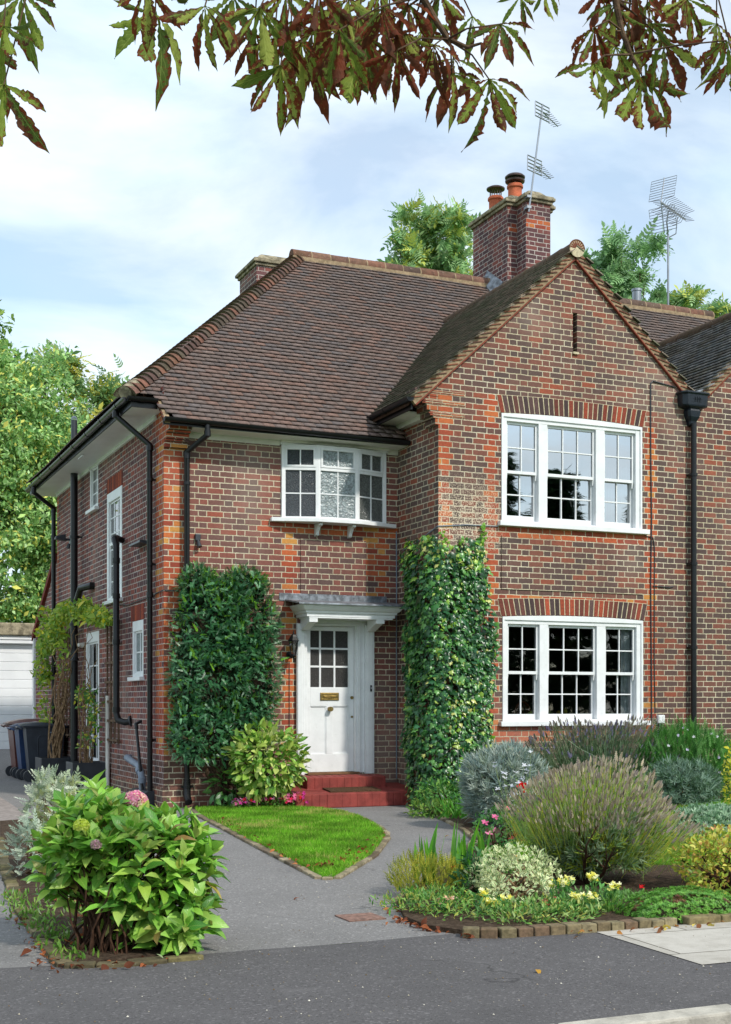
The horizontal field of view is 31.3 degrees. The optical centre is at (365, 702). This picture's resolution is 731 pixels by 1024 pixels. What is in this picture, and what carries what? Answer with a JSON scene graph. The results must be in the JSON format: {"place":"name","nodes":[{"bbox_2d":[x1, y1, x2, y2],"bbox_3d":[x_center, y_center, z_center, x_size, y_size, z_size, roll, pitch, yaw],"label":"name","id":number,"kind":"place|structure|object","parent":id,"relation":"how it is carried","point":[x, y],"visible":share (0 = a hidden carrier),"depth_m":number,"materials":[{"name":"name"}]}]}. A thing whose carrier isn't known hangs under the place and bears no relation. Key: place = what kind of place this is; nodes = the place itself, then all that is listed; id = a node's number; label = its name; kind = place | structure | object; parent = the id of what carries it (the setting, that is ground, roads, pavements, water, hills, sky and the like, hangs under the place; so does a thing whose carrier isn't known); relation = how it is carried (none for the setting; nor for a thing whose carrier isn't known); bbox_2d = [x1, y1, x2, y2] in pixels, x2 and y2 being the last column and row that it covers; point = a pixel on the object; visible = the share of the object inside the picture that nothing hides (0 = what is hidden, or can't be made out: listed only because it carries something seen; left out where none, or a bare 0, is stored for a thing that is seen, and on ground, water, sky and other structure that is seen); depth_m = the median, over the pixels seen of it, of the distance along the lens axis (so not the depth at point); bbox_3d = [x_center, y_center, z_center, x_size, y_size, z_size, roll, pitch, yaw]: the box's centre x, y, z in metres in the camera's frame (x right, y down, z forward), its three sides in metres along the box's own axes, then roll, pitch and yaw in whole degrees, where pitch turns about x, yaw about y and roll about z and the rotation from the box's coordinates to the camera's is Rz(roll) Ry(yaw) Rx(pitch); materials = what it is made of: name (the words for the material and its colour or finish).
{"place":"outdoors","nodes":[
{"label":"outdoors","id":0,"kind":"place"},
{"bbox_2d":[0,797,29,820],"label":"concrete path","id":1,"kind":"structure","parent":0,"point":[8,811],"depth_m":16.05,"materials":[{"name":"grey concrete"}]},
{"bbox_2d":[0,749,469,967],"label":"driveway","id":2,"kind":"structure","parent":0,"point":[249,922],"depth_m":9.02,"materials":[{"name":"grey asphalt"}]},
{"bbox_2d":[7,722,28,779],"bbox_3d":[-5.868,0.848,22.994,0.854,1.004,0.610,0,0,-23],"label":"wheelie bin","id":3,"kind":"object","parent":2,"relation":"on","point":[20,751],"visible":0.16,"depth_m":22.70,"materials":[{"name":"plastic"}]},
{"bbox_2d":[0,719,51,776],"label":"wheelie bin","id":4,"kind":"object","parent":2,"relation":"on","point":[13,755],"visible":0.16,"depth_m":23.46,"materials":[{"name":"plastic"}]},
{"bbox_2d":[15,722,68,781],"bbox_3d":[-5.566,0.845,22.384,0.856,1.011,0.610,0,0,-20],"label":"wheelie bin","id":5,"kind":"object","parent":2,"relation":"on","point":[35,735],"visible":0.64,"depth_m":22.11,"materials":[{"name":"plastic"}]},
{"bbox_2d":[35,756,70,783],"bbox_3d":[-5.153,1.125,21.636,0.560,0.430,0.600,0,0,-24],"label":"planter","id":6,"kind":"object","parent":2,"relation":"on","point":[44,762],"visible":0.32,"depth_m":21.37,"materials":[{"name":"plastic"}]},
{"bbox_2d":[28,594,112,757],"bbox_3d":[-4.749,-0.368,20.975,0.550,2.692,5.546,0,0,-24],"label":"climbing vine","id":7,"kind":"object","parent":6,"relation":"on","point":[53,630],"visible":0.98,"depth_m":21.70,"materials":[{"name":"green plant"}]},
{"bbox_2d":[66,761,105,789],"bbox_3d":[-4.174,1.115,19.516,0.530,0.450,0.530,0,0,-24],"label":"planter","id":8,"kind":"object","parent":2,"relation":"on","point":[90,770],"visible":0.37,"depth_m":19.28,"materials":[{"name":"plastic"}]},
{"bbox_2d":[74,627,111,762],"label":"climbing vine","id":9,"kind":"object","parent":8,"relation":"in","point":[86,694],"visible":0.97,"depth_m":19.49,"materials":[{"name":"green plant"}]},
{"bbox_2d":[5,888,167,972],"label":"fallen leaves","id":10,"kind":"object","parent":2,"relation":"on","point":[128,964],"visible":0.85,"depth_m":6.65,"materials":[{"name":"brown plant"}]},
{"bbox_2d":[0,818,195,967],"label":"shrub bed","id":11,"kind":"object","parent":2,"relation":"on","point":[32,887],"visible":0.23,"depth_m":8.08,"materials":[{"name":"soil"}]},
{"bbox_2d":[0,807,45,876],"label":"silver shrub","id":12,"kind":"object","parent":11,"relation":"on","point":[24,832],"visible":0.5,"depth_m":9.85,"materials":[{"name":"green plant"}]},
{"bbox_2d":[15,764,92,868],"bbox_3d":[-2.434,0.917,10.330,0.656,0.878,0.683,0,0,-24],"label":"silver shrub","id":13,"kind":"object","parent":11,"relation":"on","point":[45,786],"visible":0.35,"depth_m":10.22,"materials":[{"name":"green plant"}]},
{"bbox_2d":[0,881,162,960],"bbox_3d":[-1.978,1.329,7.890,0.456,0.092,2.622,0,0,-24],"label":"weeds","id":14,"kind":"object","parent":11,"relation":"on","point":[57,941],"visible":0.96,"depth_m":7.71,"materials":[{"name":"green plant"}]},
{"bbox_2d":[21,769,230,955],"bbox_3d":[-1.306,0.890,7.181,1.122,1.035,1.047,0,0,-24],"label":"hydrangea","id":15,"kind":"object","parent":11,"relation":"on","point":[99,845],"visible":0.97,"depth_m":6.99,"materials":[{"name":"green plant"}]},
{"bbox_2d":[0,837,203,968],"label":"brick edging","id":16,"kind":"object","parent":2,"relation":"on","point":[9,881],"visible":0.52,"depth_m":6.86,"materials":[{"name":"brown brick"}]},
{"bbox_2d":[334,912,385,921],"bbox_3d":[-0.033,1.346,8.169,0.250,0.008,0.240,0,0,-24],"label":"drain cover","id":17,"kind":"object","parent":2,"relation":"on","point":[356,917],"visible":1,"depth_m":8.13,"materials":[{"name":"brown metal"}]},
{"bbox_2d":[25,172,709,807],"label":"brick house","id":18,"kind":"structure","parent":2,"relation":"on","point":[319,438],"depth_m":17.68,"materials":[{"name":"red brick"}]},
{"bbox_2d":[61,631,70,737],"bbox_3d":[-5.005,-0.300,22.029,0.046,1.800,1.320,0,0,-24],"label":"trellis","id":19,"kind":"object","parent":18,"relation":"attached to","point":[67,718],"visible":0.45,"depth_m":22.03,"materials":[{"name":"brown wood"}]},
{"bbox_2d":[85,462,98,514],"bbox_3d":[-4.250,-3.382,20.444,0.155,0.795,0.690,0,0,-24],"label":"window","id":20,"kind":"structure","parent":18,"relation":"in","point":[94,506],"depth_m":20.58,"materials":[{"name":"white paint"}]},
{"bbox_2d":[86,631,98,760],"bbox_3d":[-4.269,-0.080,20.567,0.090,2.060,0.970,0,0,-24],"label":"side door","id":21,"kind":"structure","parent":18,"relation":"in","point":[92,653],"depth_m":20.60,"materials":[{"name":"white paint"}]},
{"bbox_2d":[104,619,119,743],"bbox_3d":[-3.710,-0.300,19.081,0.046,1.800,0.860,0,0,-24],"label":"trellis","id":22,"kind":"object","parent":18,"relation":"attached to","point":[110,720],"visible":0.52,"depth_m":19.18,"materials":[{"name":"brown wood"}]},
{"bbox_2d":[102,485,122,605],"bbox_3d":[-3.678,-2.287,19.133,0.150,1.665,1.050,0,0,-24],"label":"stair window","id":23,"kind":"structure","parent":18,"relation":"in","point":[114,499],"depth_m":19.35,"materials":[{"name":"white paint"}]},
{"bbox_2d":[127,619,143,680],"bbox_3d":[-3.107,-0.707,17.839,0.155,0.825,0.700,0,0,-24],"label":"window","id":24,"kind":"structure","parent":18,"relation":"in","point":[138,626],"depth_m":17.92,"materials":[{"name":"white paint"}]},
{"bbox_2d":[286,630,298,661],"bbox_3d":[-0.967,-0.743,17.174,0.156,0.425,0.238,0,0,-24],"label":"wall lantern","id":25,"kind":"object","parent":18,"relation":"attached to","point":[293,638],"depth_m":17.11,"materials":[{"name":"black paint"}]},
{"bbox_2d":[307,626,353,771],"bbox_3d":[-0.477,-0.045,17.562,0.702,1.960,0.120,0,0,-24],"label":"front door","id":26,"kind":"structure","parent":18,"relation":"in","point":[330,650],"depth_m":17.59,"materials":[{"name":"white paint"}]},
{"bbox_2d":[270,442,395,537],"bbox_3d":[-0.392,-2.850,17.444,1.810,1.260,0.305,0,0,-24],"label":"oriel window","id":27,"kind":"structure","parent":18,"relation":"in","point":[321,485],"depth_m":17.36,"materials":[{"name":"white paint"}]},
{"bbox_2d":[322,786,380,792],"bbox_3d":[-0.177,1.138,17.017,0.720,0.052,0.280,0,0,-24],"label":"doormat","id":28,"kind":"object","parent":18,"relation":"on","point":[350,789],"visible":1,"depth_m":16.99,"materials":[{"name":"brown fabric"}]},
{"bbox_2d":[396,531,396,778],"bbox_3d":[0.426,-0.650,17.900,0.017,3.400,0.016,0,0,-24],"label":"cable","id":29,"kind":"object","parent":18,"relation":"attached to","point":[396,657],"visible":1,"depth_m":17.89,"materials":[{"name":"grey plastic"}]},
{"bbox_2d":[398,522,501,806],"bbox_3d":[1.033,-0.484,16.784,1.382,3.752,0.815,0,0,14],"label":"ivy","id":30,"kind":"object","parent":18,"relation":"attached to","point":[468,566],"visible":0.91,"depth_m":16.69,"materials":[{"name":"green plant"}]},
{"bbox_2d":[524,100,559,211],"bbox_3d":[3.042,-9.180,22.174,0.333,1.865,0.981,0,0,39],"label":"tv aerial","id":31,"kind":"object","parent":18,"relation":"attached to","point":[528,207],"visible":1,"depth_m":21.97,"materials":[{"name":"metal"}]},
{"bbox_2d":[498,413,649,534],"bbox_3d":[2.806,-3.085,17.649,2.370,1.520,0.235,0,0,-24],"label":"sash window","id":32,"kind":"structure","parent":18,"relation":"in","point":[560,473],"depth_m":17.66,"materials":[{"name":"white paint"}]},
{"bbox_2d":[499,616,650,725],"bbox_3d":[2.820,-0.425,17.655,2.370,1.480,0.235,0,0,-24],"label":"sash window","id":33,"kind":"structure","parent":18,"relation":"in","point":[598,626],"depth_m":17.66,"materials":[{"name":"white paint"}]},
{"bbox_2d":[621,630,629,713],"bbox_3d":[3.669,-0.400,18.145,0.270,1.340,0.038,0,0,-24],"label":"curtain","id":34,"kind":"object","parent":18,"relation":"hanging from","point":[625,645],"visible":0.53,"depth_m":18.12,"materials":[{"name":"grey fabric"}]},
{"bbox_2d":[646,536,655,712],"bbox_3d":[3.961,-1.083,18.096,0.166,2.465,0.015,0,0,-24],"label":"cable","id":35,"kind":"object","parent":18,"relation":"attached to","point":[654,618],"visible":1,"depth_m":18.12,"materials":[{"name":"plastic"}]},
{"bbox_2d":[650,380,674,736],"bbox_3d":[4.150,-1.864,18.179,0.424,5.228,0.020,0,0,-24],"label":"cable","id":36,"kind":"object","parent":18,"relation":"attached to","point":[651,541],"visible":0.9,"depth_m":18.09,"materials":[{"name":"plastic"}]},
{"bbox_2d":[383,904,474,937],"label":"fallen leaves","id":37,"kind":"object","parent":2,"relation":"on","point":[424,926],"visible":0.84,"depth_m":7.78,"materials":[{"name":"brown plant"}]},
{"bbox_2d":[391,815,477,903],"bbox_3d":[0.775,1.362,11.968,0.561,0.100,6.608,0,0,6],"label":"brick edging","id":38,"kind":"object","parent":2,"relation":"on","point":[467,832],"visible":0.21,"depth_m":13.45,"materials":[{"name":"brick"}]},
{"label":"flower border","id":39,"kind":"structure","parent":2,"relation":"on","visible":0},
{"bbox_2d":[159,560,288,805],"bbox_3d":[-1.758,-0.237,16.623,1.697,3.200,0.815,0,0,-24],"label":"wall shrub","id":40,"kind":"object","parent":39,"relation":"on","point":[234,660],"visible":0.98,"depth_m":16.57,"materials":[{"name":"green plant"}]},
{"bbox_2d":[202,764,253,806],"bbox_3d":[-1.772,1.083,16.507,0.641,0.709,0.630,0,0,22],"label":"spotted laurel","id":41,"kind":"object","parent":39,"relation":"on","point":[219,795],"visible":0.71,"depth_m":16.40,"materials":[{"name":"green plant"}]},
{"bbox_2d":[221,717,311,806],"bbox_3d":[-1.234,0.766,16.464,1.170,1.178,0.902,0,0,-24],"label":"spotted laurel","id":42,"kind":"object","parent":39,"relation":"on","point":[263,785],"visible":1,"depth_m":16.29,"materials":[{"name":"green plant"}]},
{"bbox_2d":[227,791,308,807],"bbox_3d":[-1.243,1.246,16.426,1.038,0.234,0.348,0,0,-24],"label":"busy lizzie","id":43,"kind":"object","parent":39,"relation":"on","point":[238,804],"visible":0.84,"depth_m":16.38,"materials":[{"name":"pink plant"}]},
{"bbox_2d":[193,804,385,878],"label":"lawn","id":44,"kind":"structure","parent":0,"point":[296,855],"depth_m":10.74,"materials":[{"name":"green plant"}]},
{"bbox_2d":[221,817,384,866],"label":"fallen leaves","id":45,"kind":"object","parent":44,"relation":"on","point":[324,863],"visible":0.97,"depth_m":11.14,"materials":[{"name":"brown plant"}]},
{"bbox_2d":[0,923,730,1023],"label":"pavement","id":46,"kind":"structure","parent":0,"point":[470,994],"depth_m":6.19,"materials":[{"name":"grey asphalt"}]},
{"bbox_2d":[3,858,725,1021],"bbox_3d":[-0.040,1.342,8.477,6.496,0.010,6.095,0,0,-24],"label":"grit","id":47,"kind":"object","parent":46,"relation":"on","point":[356,962],"visible":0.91,"depth_m":6.46,"materials":[{"name":"gravel"}]},
{"bbox_2d":[462,917,676,938],"bbox_3d":[1.213,1.351,7.639,1.371,0.124,0.159,0,0,-16],"label":"brick edging","id":48,"kind":"object","parent":46,"relation":"on","point":[561,928],"visible":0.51,"depth_m":7.57,"materials":[{"name":"brown brick"}]},
{"bbox_2d":[598,922,730,964],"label":"paving slabs","id":49,"kind":"structure","parent":46,"relation":"on","point":[684,942],"depth_m":7.34,"materials":[{"name":"grey concrete"}]},
{"bbox_2d":[571,921,723,937],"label":"fallen leaves","id":50,"kind":"object","parent":49,"relation":"on","point":[661,928],"visible":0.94,"depth_m":7.67,"materials":[{"name":"brown plant"}]},
{"bbox_2d":[680,912,730,924],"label":"brick edging","id":51,"kind":"object","parent":46,"relation":"on","point":[695,919],"visible":0.54,"depth_m":7.92,"materials":[{"name":"beige brick"}]},
{"bbox_2d":[0,0,730,619],"label":"sky","id":52,"kind":"structure","parent":0,"point":[138,223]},
{"bbox_2d":[398,795,730,933],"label":"garden bed","id":53,"kind":"object","parent":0,"point":[648,880],"visible":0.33,"depth_m":8.68,"materials":[{"name":"soil"}]},
{"bbox_2d":[382,847,466,892],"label":"golden heather","id":54,"kind":"object","parent":53,"relation":"on","point":[412,862],"visible":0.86,"depth_m":9.08,"materials":[{"name":"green plant"}]},
{"bbox_2d":[404,794,450,818],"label":"groundcover plant","id":55,"kind":"object","parent":53,"relation":"on","point":[422,809],"visible":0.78,"depth_m":15.24,"materials":[{"name":"green plant"}]},
{"bbox_2d":[414,823,444,884],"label":"iris clump","id":56,"kind":"object","parent":53,"relation":"on","point":[432,848],"visible":0.46,"depth_m":9.45,"materials":[{"name":"green plant"}]},
{"bbox_2d":[410,775,463,817],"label":"groundcover plant","id":57,"kind":"object","parent":53,"relation":"on","point":[441,783],"visible":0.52,"depth_m":15.42,"materials":[{"name":"green plant"}]},
{"bbox_2d":[369,881,511,920],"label":"groundcover plant","id":58,"kind":"object","parent":53,"relation":"on","point":[425,895],"visible":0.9,"depth_m":8.27,"materials":[{"name":"green plant"}]},
{"bbox_2d":[429,895,460,911],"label":"snapdragon","id":59,"kind":"object","parent":53,"relation":"on","point":[446,900],"visible":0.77,"depth_m":8.22,"materials":[{"name":"green plant"}]},
{"bbox_2d":[433,795,469,819],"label":"strap leaf plant","id":60,"kind":"object","parent":53,"relation":"on","point":[455,812],"visible":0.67,"depth_m":14.90,"materials":[{"name":"green plant"}]},
{"bbox_2d":[451,817,480,882],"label":"iris clump","id":61,"kind":"object","parent":53,"relation":"on","point":[459,851],"visible":0.48,"depth_m":9.52,"materials":[{"name":"green plant"}]},
{"bbox_2d":[448,845,498,895],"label":"green foliage plant","id":62,"kind":"object","parent":53,"relation":"on","point":[474,860],"visible":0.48,"depth_m":8.94,"materials":[{"name":"green plant"}]},
{"bbox_2d":[468,887,501,908],"bbox_3d":[0.773,1.270,8.291,0.242,0.211,0.226,0,0,-24],"label":"snapdragon","id":63,"kind":"object","parent":53,"relation":"on","point":[482,892],"visible":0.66,"depth_m":8.27,"materials":[{"name":"yellow plant"}]},
{"bbox_2d":[471,895,500,915],"bbox_3d":[0.750,1.290,8.108,0.191,0.176,0.201,0,0,-6],"label":"snapdragon","id":64,"kind":"object","parent":53,"relation":"on","point":[488,900],"visible":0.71,"depth_m":8.10,"materials":[{"name":"green plant"}]},
{"bbox_2d":[475,825,504,871],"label":"iris clump","id":65,"kind":"object","parent":53,"relation":"on","point":[481,845],"visible":0.47,"depth_m":9.97,"materials":[{"name":"green plant"}]},
{"bbox_2d":[469,804,527,850],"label":"rose bush","id":66,"kind":"object","parent":53,"relation":"on","point":[484,819],"visible":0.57,"depth_m":11.54,"materials":[{"name":"green plant"}]},
{"bbox_2d":[452,736,552,826],"bbox_3d":[1.482,0.907,13.986,1.205,1.105,1.060,0,0,-24],"label":"curry plant","id":67,"kind":"object","parent":53,"relation":"on","point":[478,782],"visible":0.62,"depth_m":13.74,"materials":[{"name":"grey plant"}]},
{"bbox_2d":[463,842,564,908],"bbox_3d":[1.043,1.153,8.694,0.719,0.435,0.780,0,0,-24],"label":"variegated euonymus","id":68,"kind":"object","parent":53,"relation":"on","point":[513,888],"visible":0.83,"depth_m":8.66,"materials":[{"name":"green plant"}]},
{"bbox_2d":[462,892,608,924],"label":"groundcover plant","id":69,"kind":"object","parent":53,"relation":"on","point":[521,910],"visible":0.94,"depth_m":7.93,"materials":[{"name":"green plant"}]},
{"bbox_2d":[541,877,570,911],"bbox_3d":[1.225,1.245,8.265,0.254,0.259,0.175,0,0,37],"label":"snapdragon","id":70,"kind":"object","parent":53,"relation":"on","point":[560,883],"visible":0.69,"depth_m":8.25,"materials":[{"name":"yellow plant"}]},
{"bbox_2d":[553,875,576,906],"bbox_3d":[1.272,1.227,8.351,0.196,0.248,0.235,0,0,-24],"label":"snapdragon","id":71,"kind":"object","parent":53,"relation":"on","point":[571,879],"visible":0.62,"depth_m":8.34,"materials":[{"name":"yellow plant"}]},
{"bbox_2d":[561,891,586,915],"bbox_3d":[1.286,1.262,8.132,0.219,0.178,0.213,0,0,20],"label":"snapdragon","id":72,"kind":"object","parent":53,"relation":"on","point":[572,894],"visible":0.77,"depth_m":8.11,"materials":[{"name":"yellow plant"}]},
{"bbox_2d":[578,891,613,914],"bbox_3d":[1.409,1.267,8.136,0.204,0.182,0.245,0,0,-24],"label":"snapdragon","id":73,"kind":"object","parent":53,"relation":"on","point":[590,893],"visible":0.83,"depth_m":8.13,"materials":[{"name":"yellow plant"}]},
{"bbox_2d":[586,871,606,904],"bbox_3d":[1.482,1.228,8.341,0.178,0.291,0.187,0,0,-24],"label":"snapdragon","id":74,"kind":"object","parent":53,"relation":"on","point":[595,878],"visible":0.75,"depth_m":8.31,"materials":[{"name":"yellow plant"}]},
{"bbox_2d":[494,751,707,885],"bbox_3d":[1.735,0.867,9.646,1.438,1.002,1.286,0,0,-24],"label":"lavender bush","id":75,"kind":"object","parent":53,"relation":"on","point":[576,832],"visible":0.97,"depth_m":9.41,"materials":[{"name":"green plant"}]},
{"bbox_2d":[521,714,682,800],"bbox_3d":[3.107,0.728,16.877,2.526,1.164,1.160,0,0,-24],"label":"lavender bush","id":76,"kind":"object","parent":53,"relation":"on","point":[610,743],"visible":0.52,"depth_m":16.65,"materials":[{"name":"green plant"}]},
{"bbox_2d":[598,881,623,909],"bbox_3d":[1.562,1.249,8.297,0.198,0.231,0.188,0,0,33],"label":"snapdragon","id":77,"kind":"object","parent":53,"relation":"on","point":[612,895],"visible":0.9,"depth_m":8.27,"materials":[{"name":"yellow plant"}]},
{"bbox_2d":[601,888,625,911],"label":"grass tuft","id":78,"kind":"object","parent":53,"relation":"on","point":[610,908],"visible":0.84,"depth_m":8.24,"materials":[{"name":"green plant"}]},
{"bbox_2d":[561,883,681,903],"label":"groundcover plant","id":79,"kind":"object","parent":53,"relation":"on","point":[627,892],"visible":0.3,"depth_m":8.70,"materials":[{"name":"green plant"}]},
{"bbox_2d":[615,885,730,922],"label":"sedum mat","id":80,"kind":"object","parent":53,"relation":"on","point":[640,907],"visible":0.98,"depth_m":8.03,"materials":[{"name":"green plant"}]},
{"bbox_2d":[636,753,724,806],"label":"grey foliage shrub","id":81,"kind":"object","parent":53,"relation":"on","point":[702,781],"visible":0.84,"depth_m":16.34,"materials":[{"name":"green plant"}]},
{"bbox_2d":[632,714,730,799],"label":"feathery shrub","id":82,"kind":"object","parent":53,"relation":"on","point":[701,744],"visible":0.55,"depth_m":16.86,"materials":[{"name":"green plant"}]},
{"bbox_2d":[667,825,730,895],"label":"golden spiraea","id":83,"kind":"object","parent":53,"relation":"on","point":[720,883],"visible":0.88,"depth_m":9.02,"materials":[{"name":"yellow plant"}]},
{"bbox_2d":[692,823,730,883],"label":"golden spiraea","id":84,"kind":"object","parent":53,"relation":"on","point":[709,830],"visible":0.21,"depth_m":9.48,"materials":[{"name":"yellow plant"}]},
{"bbox_2d":[720,744,730,803],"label":"golden conifer","id":85,"kind":"object","parent":53,"relation":"on","point":[728,767],"visible":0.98,"depth_m":15.35,"materials":[{"name":"yellow plant"}]},
{"bbox_2d":[488,797,730,864],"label":"side lawn","id":86,"kind":"structure","parent":0,"point":[657,863],"depth_m":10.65,"materials":[{"name":"green plant"}]},
{"bbox_2d":[492,750,541,842],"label":"cosmos","id":87,"kind":"object","parent":86,"relation":"on","point":[516,783],"visible":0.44,"depth_m":12.29,"materials":[{"name":"green plant"}]},
{"bbox_2d":[668,801,730,847],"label":"grey hebe","id":88,"kind":"object","parent":86,"relation":"on","point":[711,814],"visible":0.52,"depth_m":11.71,"materials":[{"name":"green plant"}]},
{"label":"ground","id":89,"kind":"structure","parent":0,"visible":0},
{"bbox_2d":[0,622,34,748],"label":"garage","id":90,"kind":"structure","parent":89,"relation":"on","point":[16,675],"depth_m":27.14,"materials":[{"name":"concrete"}]},
{"bbox_2d":[0,644,32,748],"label":"garage door","id":91,"kind":"structure","parent":90,"relation":"in","point":[16,682],"depth_m":27.17,"materials":[{"name":"white metal"}]},
{"bbox_2d":[0,299,47,453],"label":"tall tree","id":92,"kind":"object","parent":89,"relation":"on","point":[3,331],"visible":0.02,"depth_m":41.57,"materials":[{"name":"green plant"}]},
{"bbox_2d":[0,340,90,622],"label":"broadleaf tree","id":93,"kind":"object","parent":89,"relation":"on","point":[34,441],"visible":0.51,"depth_m":32.74,"materials":[{"name":"green plant"}]},
{"bbox_2d":[11,339,129,436],"bbox_3d":[-8.126,-4.948,40.127,6.605,12.102,4.531,0,0,-24],"label":"ash tree","id":94,"kind":"object","parent":89,"relation":"on","point":[101,397],"visible":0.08,"depth_m":39.81,"materials":[{"name":"green plant"}]},
{"bbox_2d":[191,809,390,879],"bbox_3d":[-0.431,1.368,13.328,1.849,0.092,6.673,0,0,-16],"label":"brick edging","id":95,"kind":"object","parent":89,"relation":"on","point":[350,869],"visible":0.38,"depth_m":11.43,"materials":[{"name":"brown brick"}]},
{"bbox_2d":[0,0,730,153],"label":"chestnut tree","id":96,"kind":"object","parent":89,"relation":"on","point":[349,61],"visible":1,"depth_m":4.50,"materials":[{"name":"green plant"}]},
{"bbox_2d":[377,189,480,275],"bbox_3d":[2.289,-7.336,40.180,4.568,16.877,3.456,0,0,4],"label":"ash tree","id":97,"kind":"object","parent":89,"relation":"on","point":[430,248],"visible":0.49,"depth_m":39.39,"materials":[{"name":"green plant"}]},
{"bbox_2d":[583,216,700,307],"bbox_3d":[8.206,-6.840,40.127,4.893,15.885,3.128,0,0,-24],"label":"ash tree","id":98,"kind":"object","parent":89,"relation":"on","point":[613,264],"visible":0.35,"depth_m":39.39,"materials":[{"name":"green plant"}]},
{"bbox_2d":[558,1004,730,1023],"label":"kerb","id":99,"kind":"structure","parent":89,"relation":"on","point":[717,1014],"depth_m":5.59,"materials":[{"name":"concrete"}]},
{"bbox_2d":[619,288,730,794],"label":"brick house","id":100,"kind":"structure","parent":89,"relation":"on","point":[695,345],"depth_m":18.61,"materials":[{"name":"brown brick"}]},
{"bbox_2d":[649,175,693,304],"bbox_3d":[5.711,-8.337,24.174,0.509,2.573,1.060,0,0,38],"label":"tv aerial","id":101,"kind":"object","parent":100,"relation":"attached to","point":[669,208],"visible":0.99,"depth_m":23.97,"materials":[{"name":"metal"}]},
{"bbox_2d":[661,280,730,318],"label":"ash tree","id":102,"kind":"object","parent":89,"relation":"on","point":[686,298],"visible":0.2,"depth_m":39.03,"materials":[{"name":"green plant"}]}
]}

